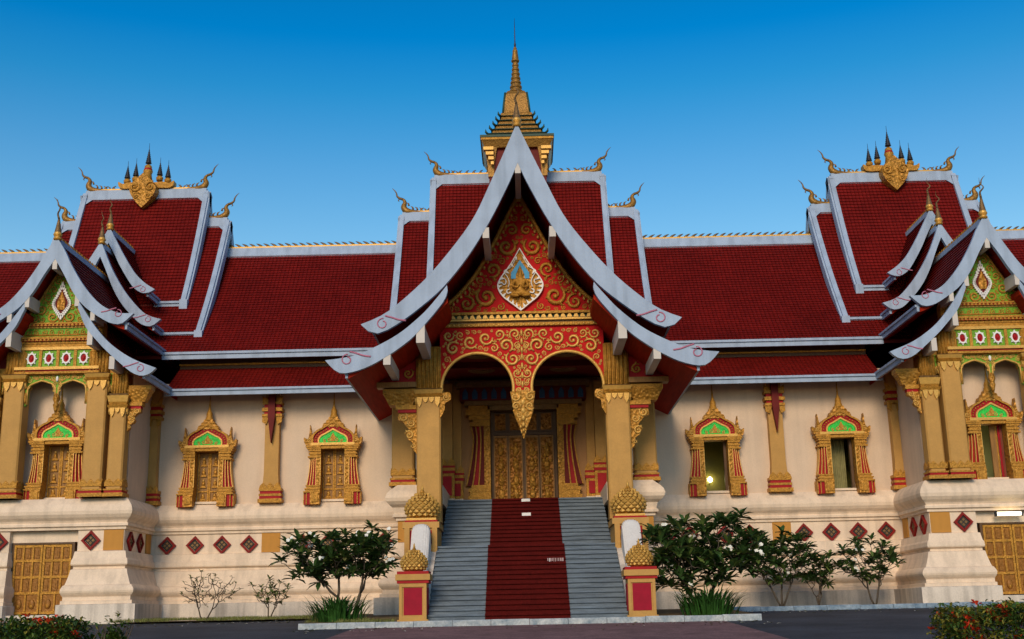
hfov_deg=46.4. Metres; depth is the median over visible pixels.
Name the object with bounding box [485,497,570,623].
carpet
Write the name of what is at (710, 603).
strap leaf plant
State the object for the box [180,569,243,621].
frangipani tree
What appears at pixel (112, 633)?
flowering shrub
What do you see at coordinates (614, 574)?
stone staircase
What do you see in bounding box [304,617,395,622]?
grass
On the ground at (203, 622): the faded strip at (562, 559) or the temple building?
the temple building
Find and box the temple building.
[0,19,1023,624]
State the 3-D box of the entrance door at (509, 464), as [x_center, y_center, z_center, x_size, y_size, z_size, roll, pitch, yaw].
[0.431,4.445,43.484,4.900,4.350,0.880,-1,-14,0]
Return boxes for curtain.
[830,439,846,487]
[996,425,1005,476]
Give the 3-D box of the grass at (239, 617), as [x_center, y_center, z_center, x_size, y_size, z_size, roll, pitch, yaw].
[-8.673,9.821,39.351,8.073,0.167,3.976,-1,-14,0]
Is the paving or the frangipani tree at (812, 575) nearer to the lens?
the paving
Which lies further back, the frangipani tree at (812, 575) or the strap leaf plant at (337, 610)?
the frangipani tree at (812, 575)
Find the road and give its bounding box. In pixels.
[10,607,1023,638]
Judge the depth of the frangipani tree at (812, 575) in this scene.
39.58 m
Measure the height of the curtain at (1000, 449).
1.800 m
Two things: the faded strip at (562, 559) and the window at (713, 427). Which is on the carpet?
the faded strip at (562, 559)
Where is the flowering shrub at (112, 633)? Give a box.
[90,611,133,638]
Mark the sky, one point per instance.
(312, 112)
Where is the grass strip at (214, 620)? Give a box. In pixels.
[122,618,312,622]
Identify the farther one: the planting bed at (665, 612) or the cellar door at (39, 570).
the cellar door at (39, 570)
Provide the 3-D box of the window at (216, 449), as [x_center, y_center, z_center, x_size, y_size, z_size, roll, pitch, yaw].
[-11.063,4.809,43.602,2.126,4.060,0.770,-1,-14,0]
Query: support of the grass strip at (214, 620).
on the ground at (203, 622)
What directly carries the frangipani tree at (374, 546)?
on the planting bed at (371, 616)
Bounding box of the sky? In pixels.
[0,0,1023,251]
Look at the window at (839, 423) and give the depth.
43.13 m
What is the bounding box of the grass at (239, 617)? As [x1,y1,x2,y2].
[107,613,364,622]
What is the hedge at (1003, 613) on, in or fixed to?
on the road
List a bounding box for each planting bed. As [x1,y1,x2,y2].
[303,614,398,623]
[657,609,753,615]
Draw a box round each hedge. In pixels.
[0,613,99,638]
[926,597,1023,638]
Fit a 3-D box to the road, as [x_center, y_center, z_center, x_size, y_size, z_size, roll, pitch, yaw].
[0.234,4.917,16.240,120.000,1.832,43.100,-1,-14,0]
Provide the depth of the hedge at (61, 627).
14.69 m
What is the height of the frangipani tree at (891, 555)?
2.433 m
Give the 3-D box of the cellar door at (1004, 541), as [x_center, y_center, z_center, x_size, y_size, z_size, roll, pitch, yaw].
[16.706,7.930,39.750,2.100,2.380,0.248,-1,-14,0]
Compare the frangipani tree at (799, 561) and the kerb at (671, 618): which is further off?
the frangipani tree at (799, 561)
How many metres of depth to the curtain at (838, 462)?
43.90 m
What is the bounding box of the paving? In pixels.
[327,621,788,638]
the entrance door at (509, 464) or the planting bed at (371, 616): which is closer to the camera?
the planting bed at (371, 616)
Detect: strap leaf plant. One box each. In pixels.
[300,594,381,621]
[671,581,752,614]
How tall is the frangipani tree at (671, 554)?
3.042 m
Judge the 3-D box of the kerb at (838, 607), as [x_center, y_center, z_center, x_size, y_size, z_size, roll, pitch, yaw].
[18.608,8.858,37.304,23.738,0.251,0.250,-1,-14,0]
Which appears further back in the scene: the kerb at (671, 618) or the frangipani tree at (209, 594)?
the frangipani tree at (209, 594)
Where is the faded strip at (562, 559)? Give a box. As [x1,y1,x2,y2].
[547,558,563,561]
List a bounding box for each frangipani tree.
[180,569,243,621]
[248,574,293,617]
[268,519,401,609]
[639,507,773,603]
[736,524,822,605]
[794,547,837,604]
[829,532,905,603]
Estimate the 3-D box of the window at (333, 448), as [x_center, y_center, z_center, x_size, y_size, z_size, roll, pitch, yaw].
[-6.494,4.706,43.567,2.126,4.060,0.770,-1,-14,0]
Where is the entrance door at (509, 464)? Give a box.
[455,379,589,499]
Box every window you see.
[23,386,84,499]
[176,396,237,507]
[303,393,362,504]
[685,385,747,496]
[810,382,875,493]
[963,365,1023,479]
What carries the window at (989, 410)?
in the temple building
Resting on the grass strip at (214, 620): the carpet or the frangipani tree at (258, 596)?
the frangipani tree at (258, 596)
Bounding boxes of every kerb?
[298,614,761,629]
[734,601,1019,611]
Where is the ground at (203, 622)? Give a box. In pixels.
[88,620,308,624]
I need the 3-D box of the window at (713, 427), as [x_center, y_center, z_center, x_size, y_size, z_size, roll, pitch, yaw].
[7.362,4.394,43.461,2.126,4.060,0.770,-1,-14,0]
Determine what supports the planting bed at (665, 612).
on the ground at (203, 622)
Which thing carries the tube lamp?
attached to the temple building
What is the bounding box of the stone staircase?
[395,480,658,621]
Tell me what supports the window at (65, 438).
in the temple building
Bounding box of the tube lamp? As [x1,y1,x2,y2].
[994,511,1022,516]
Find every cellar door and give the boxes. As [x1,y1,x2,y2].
[11,542,76,614]
[977,522,1023,594]

